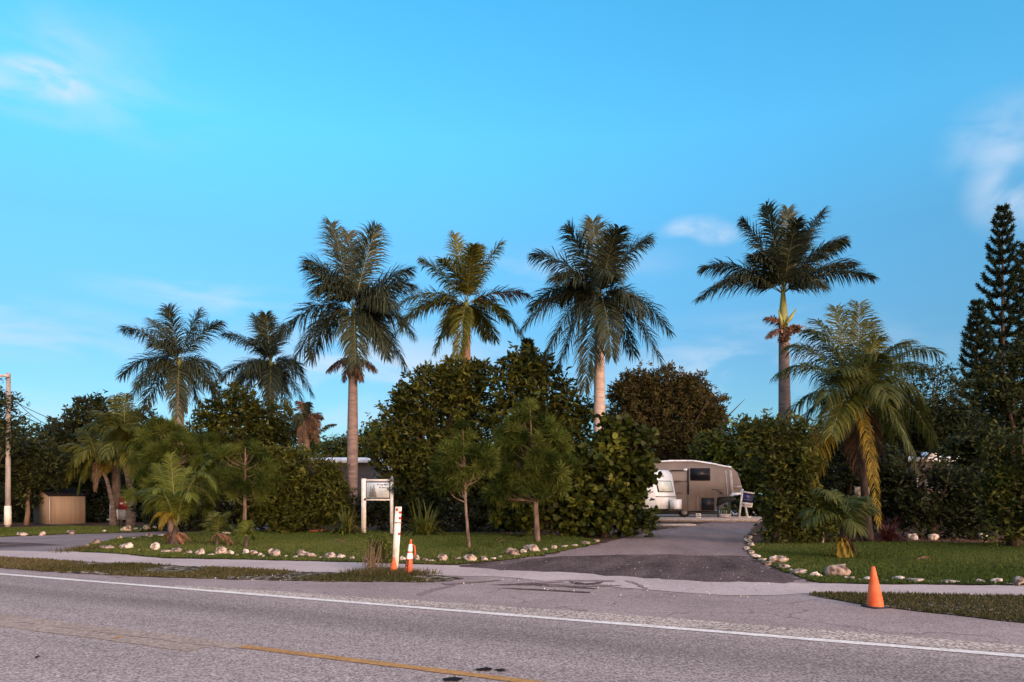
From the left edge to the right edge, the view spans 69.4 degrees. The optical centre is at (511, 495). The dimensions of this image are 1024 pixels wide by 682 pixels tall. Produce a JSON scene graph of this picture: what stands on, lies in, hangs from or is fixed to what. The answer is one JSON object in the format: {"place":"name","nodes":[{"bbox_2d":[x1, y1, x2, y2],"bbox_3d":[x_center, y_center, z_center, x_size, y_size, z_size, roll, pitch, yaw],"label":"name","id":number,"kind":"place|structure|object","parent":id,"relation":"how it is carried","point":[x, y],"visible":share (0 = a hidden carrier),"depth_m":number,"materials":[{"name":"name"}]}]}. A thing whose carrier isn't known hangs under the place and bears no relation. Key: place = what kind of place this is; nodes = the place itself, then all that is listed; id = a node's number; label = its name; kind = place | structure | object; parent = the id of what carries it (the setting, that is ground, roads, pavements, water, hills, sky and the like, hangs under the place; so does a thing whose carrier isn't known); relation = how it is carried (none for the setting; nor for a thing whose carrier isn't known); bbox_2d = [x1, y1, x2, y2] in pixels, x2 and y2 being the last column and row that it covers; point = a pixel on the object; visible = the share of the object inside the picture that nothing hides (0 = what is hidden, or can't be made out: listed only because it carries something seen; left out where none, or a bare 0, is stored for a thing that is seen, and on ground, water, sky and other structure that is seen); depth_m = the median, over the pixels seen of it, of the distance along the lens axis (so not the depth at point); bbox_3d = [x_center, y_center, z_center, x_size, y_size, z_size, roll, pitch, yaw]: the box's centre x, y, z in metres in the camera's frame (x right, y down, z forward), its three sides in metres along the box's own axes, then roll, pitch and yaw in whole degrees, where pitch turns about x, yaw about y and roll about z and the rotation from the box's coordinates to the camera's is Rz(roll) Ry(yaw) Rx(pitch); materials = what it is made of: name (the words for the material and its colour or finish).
{"place":"outdoors","nodes":[
{"label":"outdoors","id":0,"kind":"place"},
{"bbox_2d":[0,525,156,535],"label":"lawn grass","id":1,"kind":"structure","parent":0,"point":[13,531],"depth_m":33.39,"materials":[{"name":"green plant"}]},
{"bbox_2d":[116,495,126,524],"bbox_3d":[-20.244,0.800,38.585,0.598,1.600,0.430,0,0,0],"label":"cabinet","id":2,"kind":"object","parent":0,"point":[121,511],"visible":0.57,"depth_m":38.40,"materials":[{"name":"grey metal"}]},
{"bbox_2d":[0,527,268,551],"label":"driveway","id":3,"kind":"structure","parent":0,"point":[66,540],"depth_m":26.63,"materials":[{"name":"grey concrete"}]},
{"bbox_2d":[0,542,56,547],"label":"asphalt stain","id":4,"kind":"object","parent":3,"relation":"on","point":[9,544],"visible":1,"depth_m":23.90,"materials":[{"name":"grey asphalt"}]},
{"bbox_2d":[0,562,440,601],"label":"road apron","id":5,"kind":"object","parent":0,"point":[375,589],"visible":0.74,"depth_m":13.23,"materials":[{"name":"concrete"}]},
{"bbox_2d":[0,555,461,581],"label":"verge ground","id":6,"kind":"structure","parent":0,"point":[170,568],"depth_m":14.78,"materials":[{"name":"green plant"}]},
{"bbox_2d":[327,566,442,575],"bbox_3d":[-2.627,1.512,14.818,2.441,0.156,1.414,0,0,-16],"label":"grass tuft","id":7,"kind":"object","parent":6,"relation":"on","point":[400,571],"visible":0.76,"depth_m":14.70,"materials":[{"name":"green plant"}]},
{"bbox_2d":[77,529,600,563],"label":"lawn ground","id":8,"kind":"structure","parent":0,"point":[348,553],"depth_m":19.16,"materials":[{"name":"green plant"}]},
{"bbox_2d":[47,543,120,552],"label":"grass tuft","id":9,"kind":"object","parent":8,"relation":"on","point":[79,548],"visible":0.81,"depth_m":21.28,"materials":[{"name":"green plant"}]},
{"bbox_2d":[132,451,219,544],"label":"young palm","id":10,"kind":"object","parent":8,"relation":"on","point":[175,504],"visible":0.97,"depth_m":23.64,"materials":[{"name":"green plant"}]},
{"bbox_2d":[117,414,235,532],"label":"soft pine","id":11,"kind":"object","parent":8,"relation":"on","point":[174,437],"visible":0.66,"depth_m":30.64,"materials":[{"name":"green plant"}]},
{"bbox_2d":[198,511,237,545],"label":"young palm","id":12,"kind":"object","parent":8,"relation":"on","point":[216,522],"visible":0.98,"depth_m":23.02,"materials":[{"name":"green plant"}]},
{"bbox_2d":[215,546,227,553],"bbox_3d":[-7.803,1.482,19.834,0.297,0.240,0.245,0,0,-42],"label":"limestone rock","id":13,"kind":"object","parent":8,"relation":"on","point":[221,549],"visible":0.86,"depth_m":19.76,"materials":[{"name":"beige stone"}]},
{"bbox_2d":[231,519,257,546],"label":"young palm","id":14,"kind":"object","parent":8,"relation":"on","point":[246,529],"visible":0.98,"depth_m":22.42,"materials":[{"name":"green plant"}]},
{"bbox_2d":[204,437,288,519],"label":"soft pine","id":15,"kind":"object","parent":8,"relation":"on","point":[236,480],"visible":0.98,"depth_m":29.91,"materials":[{"name":"green plant"}]},
{"bbox_2d":[268,548,280,555],"bbox_3d":[-6.134,1.490,19.105,0.322,0.240,0.248,0,0,0],"label":"limestone rock","id":16,"kind":"object","parent":8,"relation":"on","point":[273,552],"visible":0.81,"depth_m":19.04,"materials":[{"name":"beige stone"}]},
{"bbox_2d":[222,441,359,532],"bbox_3d":[-9.437,-0.291,31.483,6.011,4.090,3.441,0,0,0],"label":"bush","id":17,"kind":"object","parent":8,"relation":"on","point":[320,492],"visible":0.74,"depth_m":30.96,"materials":[{"name":"green plant"}]},
{"bbox_2d":[322,503,373,534],"bbox_3d":[-6.752,0.920,30.355,2.827,1.320,2.633,0,0,-19],"label":"lily clump","id":18,"kind":"object","parent":8,"relation":"on","point":[348,526],"visible":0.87,"depth_m":30.07,"materials":[{"name":"green plant"}]},
{"bbox_2d":[361,476,396,533],"bbox_3d":[-5.407,0.404,30.170,1.479,2.391,0.469,0,0,0],"label":"entrance sign","id":19,"kind":"object","parent":8,"relation":"on","point":[378,489],"visible":1,"depth_m":30.20,"materials":[{"name":"white paint"}]},
{"bbox_2d":[400,498,447,535],"bbox_3d":[-3.509,0.812,29.161,2.997,1.535,2.820,0,0,-33],"label":"lily clump","id":20,"kind":"object","parent":8,"relation":"on","point":[422,527],"visible":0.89,"depth_m":29.01,"materials":[{"name":"green plant"}]},
{"bbox_2d":[427,417,502,547],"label":"soft pine","id":21,"kind":"object","parent":8,"relation":"on","point":[451,458],"visible":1,"depth_m":22.04,"materials":[{"name":"green plant"}]},
{"bbox_2d":[505,548,519,555],"bbox_3d":[0.013,1.494,19.320,0.379,0.252,0.238,0,0,-15],"label":"limestone rock","id":22,"kind":"object","parent":8,"relation":"on","point":[510,551],"visible":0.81,"depth_m":19.26,"materials":[{"name":"beige stone"}]},
{"bbox_2d":[479,397,584,541],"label":"soft pine","id":23,"kind":"object","parent":8,"relation":"on","point":[538,472],"visible":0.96,"depth_m":24.88,"materials":[{"name":"green plant"}]},
{"bbox_2d":[0,570,1023,681],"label":"road","id":24,"kind":"structure","parent":0,"point":[546,650],"depth_m":7.69,"materials":[{"name":"grey asphalt"}]},
{"bbox_2d":[0,619,208,650],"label":"faded centre line","id":25,"kind":"object","parent":24,"relation":"on","point":[107,636],"visible":1,"depth_m":8.37,"materials":[{"name":"yellow paint"}]},
{"bbox_2d":[0,614,249,648],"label":"faded centre line","id":26,"kind":"object","parent":24,"relation":"on","point":[182,639],"visible":1,"depth_m":8.56,"materials":[{"name":"yellow paint"}]},
{"bbox_2d":[239,645,545,681],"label":"line","id":27,"kind":"object","parent":24,"relation":"on","point":[456,672],"visible":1,"depth_m":6.93,"materials":[{"name":"yellow paint"}]},
{"bbox_2d":[0,573,1023,657],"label":"edge line","id":28,"kind":"object","parent":24,"relation":"on","point":[820,639],"visible":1,"depth_m":9.29,"materials":[{"name":"white paint"}]},
{"bbox_2d":[172,585,1023,652],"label":"gravel shoulder","id":29,"kind":"object","parent":24,"relation":"on","point":[836,634],"visible":1,"depth_m":9.24},
{"bbox_2d":[0,551,1023,594],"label":"sidewalk","id":30,"kind":"structure","parent":0,"point":[729,588],"depth_m":14.29,"materials":[{"name":"grey concrete"}]},
{"bbox_2d":[362,540,382,569],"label":"weed clump","id":31,"kind":"object","parent":30,"relation":"on","point":[371,561],"visible":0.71,"depth_m":15.08,"materials":[{"name":"brown plant"}]},
{"bbox_2d":[351,532,403,567],"bbox_3d":[-2.981,1.197,16.136,1.215,0.816,0.678,0,0,0],"label":"weed clump","id":32,"kind":"object","parent":30,"relation":"on","point":[386,544],"visible":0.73,"depth_m":16.08,"materials":[{"name":"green plant"}]},
{"bbox_2d":[392,507,401,567],"bbox_3d":[-2.335,0.915,15.010,0.210,1.369,0.062,0,0,0],"label":"marker stake","id":33,"kind":"object","parent":30,"relation":"on","point":[397,529],"visible":0.94,"depth_m":14.99,"materials":[{"name":"white plastic"}]},
{"bbox_2d":[404,539,415,574],"bbox_3d":[-2.086,1.243,14.857,0.397,0.714,0.397,0,0,-22],"label":"traffic cone","id":34,"kind":"object","parent":30,"relation":"on","point":[409,563],"visible":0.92,"depth_m":14.81,"materials":[{"name":"orange plastic"}]},
{"bbox_2d":[33,555,804,596],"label":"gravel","id":35,"kind":"structure","parent":30,"relation":"on","point":[579,577],"depth_m":13.16,"materials":[{"name":"grey gravel"}]},
{"bbox_2d":[532,580,614,582],"bbox_3d":[1.130,1.585,13.680,1.606,0.001,0.457,0,0,-8],"label":"asphalt scar","id":36,"kind":"object","parent":30,"relation":"on","point":[575,580],"visible":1,"depth_m":13.60},
{"bbox_2d":[0,497,1023,585],"bbox_3d":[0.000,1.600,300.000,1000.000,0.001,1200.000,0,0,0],"label":"ground","id":37,"kind":"structure","parent":0,"point":[15,524],"depth_m":30.99,"materials":[{"name":"soil"}]},
{"bbox_2d":[0,373,11,526],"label":"utility pole","id":38,"kind":"object","parent":37,"relation":"on","point":[7,514],"visible":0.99,"depth_m":37.52,"materials":[{"name":"white paint"}]},
{"bbox_2d":[0,378,33,461],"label":"street tree","id":39,"kind":"object","parent":37,"relation":"on","point":[4,422],"visible":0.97,"depth_m":37.44,"materials":[{"name":"green plant"}]},
{"bbox_2d":[0,414,78,452],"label":"distant tree","id":40,"kind":"object","parent":37,"relation":"on","point":[34,429],"visible":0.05,"depth_m":69.33,"materials":[{"name":"green plant"}]},
{"bbox_2d":[0,434,91,524],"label":"dark tree","id":41,"kind":"object","parent":37,"relation":"on","point":[30,472],"visible":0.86,"depth_m":39.08,"materials":[{"name":"green plant"}]},
{"bbox_2d":[33,489,85,525],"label":"garden shed","id":42,"kind":"structure","parent":37,"relation":"on","point":[64,507],"depth_m":39.60,"materials":[{"name":"beige wood"}]},
{"bbox_2d":[28,389,127,486],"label":"dark tree","id":43,"kind":"object","parent":37,"relation":"on","point":[75,418],"visible":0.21,"depth_m":46.22,"materials":[{"name":"green plant"}]},
{"bbox_2d":[0,440,167,522],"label":"hedge","id":44,"kind":"object","parent":37,"relation":"on","point":[94,512],"visible":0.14,"depth_m":43.92,"materials":[{"name":"green plant"}]},
{"bbox_2d":[57,424,122,525],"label":"coconut palm","id":45,"kind":"object","parent":37,"relation":"on","point":[87,456],"visible":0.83,"depth_m":37.38,"materials":[{"name":"green plant"}]},
{"bbox_2d":[112,459,122,525],"bbox_3d":[-20.812,-1.018,39.000,0.558,5.259,0.507,0,0,0],"label":"bare trunk","id":46,"kind":"object","parent":37,"relation":"on","point":[116,481],"visible":0.3,"depth_m":38.83,"materials":[{"name":"brown plant"}]},
{"bbox_2d":[81,392,160,526],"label":"coconut palm","id":47,"kind":"object","parent":37,"relation":"on","point":[121,430],"visible":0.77,"depth_m":36.55,"materials":[{"name":"green plant"}]},
{"bbox_2d":[102,405,208,516],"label":"dark tree","id":48,"kind":"object","parent":37,"relation":"on","point":[151,413],"visible":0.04,"depth_m":45.65,"materials":[{"name":"green plant"}]},
{"bbox_2d":[115,302,226,526],"bbox_3d":[-17.383,-4.175,38.156,5.088,11.554,4.901,0,0,45],"label":"royal palm","id":49,"kind":"object","parent":37,"relation":"on","point":[170,370],"visible":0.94,"depth_m":37.70,"materials":[{"name":"green plant"}]},
{"bbox_2d":[160,415,294,499],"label":"distant tree","id":50,"kind":"object","parent":37,"relation":"on","point":[200,432],"visible":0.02,"depth_m":61.44,"materials":[{"name":"green plant"}]},
{"bbox_2d":[186,379,325,526],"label":"broadleaf tree","id":51,"kind":"object","parent":37,"relation":"on","point":[250,414],"visible":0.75,"depth_m":36.47,"materials":[{"name":"green plant"}]},
{"bbox_2d":[217,310,315,524],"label":"royal palm","id":52,"kind":"object","parent":37,"relation":"on","point":[274,377],"visible":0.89,"depth_m":39.60,"materials":[{"name":"green plant"}]},
{"bbox_2d":[289,400,336,528],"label":"dying palm","id":53,"kind":"object","parent":37,"relation":"on","point":[306,421],"visible":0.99,"depth_m":32.78,"materials":[{"name":"brown plant"}]},
{"bbox_2d":[277,457,382,523],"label":"mobile home","id":54,"kind":"object","parent":37,"relation":"on","point":[365,471],"visible":0.03,"depth_m":41.50,"materials":[{"name":"grey"}]},
{"bbox_2d":[127,483,546,532],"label":"undergrowth","id":55,"kind":"object","parent":37,"relation":"on","point":[443,511],"visible":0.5,"depth_m":32.46,"materials":[{"name":"green plant"}]},
{"bbox_2d":[302,417,385,461],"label":"distant tree","id":56,"kind":"object","parent":37,"relation":"on","point":[339,449],"visible":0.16,"depth_m":65.12,"materials":[{"name":"green plant"}]},
{"bbox_2d":[273,216,420,529],"bbox_3d":[-7.373,-5.475,33.084,6.741,14.153,5.079,0,0,0],"label":"royal palm","id":57,"kind":"object","parent":37,"relation":"on","point":[372,309],"visible":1,"depth_m":32.76,"materials":[{"name":"green plant"}]},
{"bbox_2d":[358,352,522,529],"bbox_3d":[-2.979,-2.434,33.909,8.477,8.433,4.645,0,0,0],"label":"broadleaf tree","id":58,"kind":"object","parent":37,"relation":"on","point":[403,453],"visible":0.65,"depth_m":33.31,"materials":[{"name":"green plant"}]},
{"bbox_2d":[394,229,532,525],"bbox_3d":[-2.490,-5.693,35.876,7.152,14.587,4.907,0,0,0],"label":"royal palm","id":59,"kind":"object","parent":37,"relation":"on","point":[468,315],"visible":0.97,"depth_m":35.82,"materials":[{"name":"green plant"}]},
{"bbox_2d":[358,424,590,498],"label":"distant tree","id":60,"kind":"object","parent":37,"relation":"on","point":[492,436],"visible":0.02,"depth_m":59.73,"materials":[{"name":"green plant"}]},
{"bbox_2d":[472,341,608,530],"bbox_3d":[1.261,-2.598,33.090,6.132,8.401,4.144,0,0,0],"label":"broadleaf tree","id":61,"kind":"object","parent":37,"relation":"on","point":[574,417],"visible":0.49,"depth_m":32.48,"materials":[{"name":"green plant"}]},
{"bbox_2d":[488,408,662,537],"bbox_3d":[2.451,-0.762,28.379,6.695,5.072,3.766,0,0,0],"label":"sea grape","id":62,"kind":"object","parent":37,"relation":"on","point":[615,480],"visible":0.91,"depth_m":27.55,"materials":[{"name":"green plant"}]},
{"bbox_2d":[516,213,675,432],"bbox_3d":[3.424,-5.391,31.906,6.335,13.982,4.716,0,0,31],"label":"royal palm","id":63,"kind":"object","parent":37,"relation":"on","point":[585,291],"visible":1,"depth_m":31.49,"materials":[{"name":"green plant"}]},
{"bbox_2d":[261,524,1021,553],"bbox_3d":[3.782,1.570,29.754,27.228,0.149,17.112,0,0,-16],"label":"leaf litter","id":64,"kind":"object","parent":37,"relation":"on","point":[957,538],"visible":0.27,"depth_m":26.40,"materials":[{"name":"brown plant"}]},
{"bbox_2d":[636,470,682,517],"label":"travel trailer","id":65,"kind":"object","parent":37,"relation":"on","point":[663,495],"visible":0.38,"depth_m":41.48,"materials":[{"name":"white metal"}]},
{"bbox_2d":[606,359,744,460],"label":"broadleaf tree","id":66,"kind":"object","parent":37,"relation":"on","point":[678,410],"visible":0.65,"depth_m":56.55,"materials":[{"name":"green plant"}]},
{"bbox_2d":[655,519,761,521],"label":"kerb","id":67,"kind":"structure","parent":37,"relation":"on","point":[708,520],"depth_m":44.73,"materials":[{"name":"concrete"}]},
{"bbox_2d":[688,413,822,515],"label":"broadleaf tree","id":68,"kind":"object","parent":37,"relation":"on","point":[716,449],"visible":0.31,"depth_m":49.39,"materials":[{"name":"green plant"}]},
{"bbox_2d":[691,199,877,521],"bbox_3d":[10.779,-5.048,28.964,6.968,13.304,4.411,0,0,-21],"label":"royal palm","id":69,"kind":"object","parent":37,"relation":"on","point":[781,262],"visible":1,"depth_m":28.75,"materials":[{"name":"green plant"}]},
{"bbox_2d":[767,422,910,490],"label":"distant tree","id":70,"kind":"object","parent":37,"relation":"on","point":[831,453],"visible":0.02,"depth_m":62.55,"materials":[{"name":"green plant"}]},
{"bbox_2d":[769,299,946,541],"bbox_3d":[12.229,-2.613,25.699,6.280,8.456,4.434,0,0,-32],"label":"coconut palm","id":71,"kind":"object","parent":37,"relation":"on","point":[853,413],"visible":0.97,"depth_m":25.23,"materials":[{"name":"green plant"}]},
{"bbox_2d":[795,425,928,536],"bbox_3d":[13.090,-0.521,28.614,5.701,4.661,3.391,0,0,0],"label":"dark shrub","id":72,"kind":"object","parent":37,"relation":"on","point":[900,485],"visible":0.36,"depth_m":27.99,"materials":[{"name":"green plant"}]},
{"bbox_2d":[875,513,912,541],"bbox_3d":[13.213,1.064,25.446,1.880,1.031,2.010,0,0,0],"label":"cordyline","id":73,"kind":"object","parent":37,"relation":"on","point":[888,534],"visible":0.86,"depth_m":25.48,"materials":[{"name":"red plant"}]},
{"bbox_2d":[825,387,1001,525],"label":"dark tree","id":74,"kind":"object","parent":37,"relation":"on","point":[943,426],"visible":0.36,"depth_m":35.37,"materials":[{"name":"green plant"}]},
{"bbox_2d":[887,357,979,410],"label":"airy tree","id":75,"kind":"object","parent":37,"relation":"on","point":[953,391],"visible":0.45,"depth_m":41.72,"materials":[{"name":"green plant"}]},
{"bbox_2d":[872,457,995,525],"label":"building","id":76,"kind":"structure","parent":37,"relation":"on","point":[886,517],"depth_m":39.00,"materials":[{"name":"grey"}]},
{"bbox_2d":[890,456,999,538],"bbox_3d":[16.249,0.143,27.464,4.434,3.203,2.952,0,0,0],"label":"dark shrub","id":77,"kind":"object","parent":37,"relation":"on","point":[950,505],"visible":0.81,"depth_m":27.16,"materials":[{"name":"green plant"}]},
{"bbox_2d":[928,332,1023,532],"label":"dark tree","id":78,"kind":"object","parent":37,"relation":"on","point":[1007,397],"visible":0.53,"depth_m":29.79,"materials":[{"name":"green plant"}]},
{"bbox_2d":[948,297,1004,441],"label":"norfolk pine","id":79,"kind":"object","parent":37,"relation":"on","point":[979,338],"visible":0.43,"depth_m":42.76,"materials":[{"name":"green plant"}]},
{"bbox_2d":[966,202,1023,421],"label":"norfolk pine","id":80,"kind":"object","parent":37,"relation":"on","point":[998,272],"visible":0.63,"depth_m":44.65,"materials":[{"name":"green plant"}]},
{"bbox_2d":[997,241,1023,382],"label":"norfolk pine","id":81,"kind":"object","parent":37,"relation":"on","point":[1021,290],"visible":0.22,"depth_m":46.93,"materials":[{"name":"green plant"}]},
{"bbox_2d":[0,0,1023,496],"label":"sky","id":82,"kind":"structure","parent":0,"point":[189,154],"materials":[{"name":"blue"}]},
{"bbox_2d":[518,337,536,527],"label":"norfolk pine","id":83,"kind":"object","parent":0,"point":[526,340],"visible":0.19,"depth_m":34.84,"materials":[{"name":"green plant"}]},
{"bbox_2d":[463,522,807,582],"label":"driveway","id":84,"kind":"structure","parent":0,"point":[717,538],"depth_m":24.45,"materials":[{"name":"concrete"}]},
{"bbox_2d":[459,554,802,582],"bbox_3d":[2.478,1.586,16.618,7.369,0.001,6.605,0,0,0],"label":"asphalt patch","id":85,"kind":"object","parent":84,"relation":"on","point":[712,568],"visible":0.99,"depth_m":16.48,"materials":[{"name":"grey asphalt"}]},
{"bbox_2d":[384,575,1023,644],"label":"parking apron","id":86,"kind":"object","parent":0,"point":[804,610],"visible":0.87,"depth_m":10.51,"materials":[{"name":"concrete"}]},
{"bbox_2d":[416,584,454,595],"bbox_3d":[-1.293,1.589,12.489,0.233,0.001,1.590,0,0,19],"label":"tar streak","id":87,"kind":"object","parent":86,"relation":"on","point":[429,591],"visible":1,"depth_m":12.47,"materials":[{"name":"asphalt"}]},
{"bbox_2d":[494,583,596,588],"bbox_3d":[0.577,1.586,13.053,1.951,0.001,0.477,0,0,17],"label":"asphalt scar","id":88,"kind":"object","parent":86,"relation":"on","point":[558,585],"visible":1,"depth_m":13.15},
{"bbox_2d":[511,588,589,592],"bbox_3d":[0.538,1.584,12.412,1.653,0.001,0.190,0,0,22],"label":"asphalt scar","id":89,"kind":"object","parent":86,"relation":"on","point":[553,590],"visible":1,"depth_m":12.31},
{"bbox_2d":[861,566,889,608],"bbox_3d":[5.175,1.306,10.532,0.270,0.587,0.270,0,0,-17],"label":"traffic cone","id":90,"kind":"object","parent":86,"relation":"on","point":[874,598],"visible":1,"depth_m":10.47,"materials":[{"name":"orange plastic"}]},
{"bbox_2d":[655,510,761,518],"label":"gravel pad","id":91,"kind":"object","parent":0,"point":[690,516],"visible":0.07,"depth_m":48.87,"materials":[{"name":"concrete"}]},
{"bbox_2d":[654,460,741,516],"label":"travel trailer","id":92,"kind":"object","parent":91,"relation":"on","point":[702,487],"visible":0.58,"depth_m":47.00,"materials":[{"name":"beige metal"}]},
{"bbox_2d":[719,505,730,517],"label":"potted cactus","id":93,"kind":"object","parent":91,"relation":"on","point":[724,514],"visible":1,"depth_m":45.78,"materials":[{"name":"concrete"}]},
{"bbox_2d":[738,489,754,517],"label":"for sale sign","id":94,"kind":"object","parent":91,"relation":"on","point":[744,497],"visible":0.97,"depth_m":45.60,"materials":[{"name":"white paint"}]},
{"bbox_2d":[749,541,1023,584],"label":"lawn ground","id":95,"kind":"structure","parent":0,"point":[908,573],"depth_m":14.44,"materials":[{"name":"green plant"}]},
{"bbox_2d":[769,555,788,562],"bbox_3d":[6.185,1.502,17.172,0.498,0.236,0.268,0,0,0],"label":"limestone rock","id":96,"kind":"object","parent":95,"relation":"on","point":[777,558],"visible":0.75,"depth_m":17.09,"materials":[{"name":"beige stone"}]},
{"bbox_2d":[727,406,844,543],"bbox_3d":[9.006,-0.574,24.309,3.918,4.618,2.366,0,0,0],"label":"bush","id":97,"kind":"object","parent":95,"relation":"on","point":[788,462],"visible":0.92,"depth_m":23.90,"materials":[{"name":"green plant"}]},
{"bbox_2d":[824,564,850,575],"bbox_3d":[6.410,1.485,14.604,0.498,0.271,0.320,0,0,0],"label":"limestone rock","id":98,"kind":"object","parent":95,"relation":"on","point":[838,569],"visible":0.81,"depth_m":14.49,"materials":[{"name":"beige stone"}]},
{"bbox_2d":[796,486,880,557],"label":"young palm","id":99,"kind":"object","parent":95,"relation":"on","point":[845,511],"visible":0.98,"depth_m":18.55,"materials":[{"name":"green plant"}]},
{"bbox_2d":[969,419,1023,546],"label":"shrub","id":100,"kind":"object","parent":95,"relation":"on","point":[1002,497],"visible":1,"depth_m":22.31,"materials":[{"name":"green plant"}]},
{"bbox_2d":[1012,576,1023,585],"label":"limestone rock","id":101,"kind":"object","parent":95,"relation":"on","point":[1017,580],"visible":1,"depth_m":12.97,"materials":[{"name":"white stone"}]},
{"bbox_2d":[809,590,1023,621],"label":"verge grass","id":102,"kind":"structure","parent":0,"point":[939,598],"depth_m":10.88,"materials":[{"name":"green plant"}]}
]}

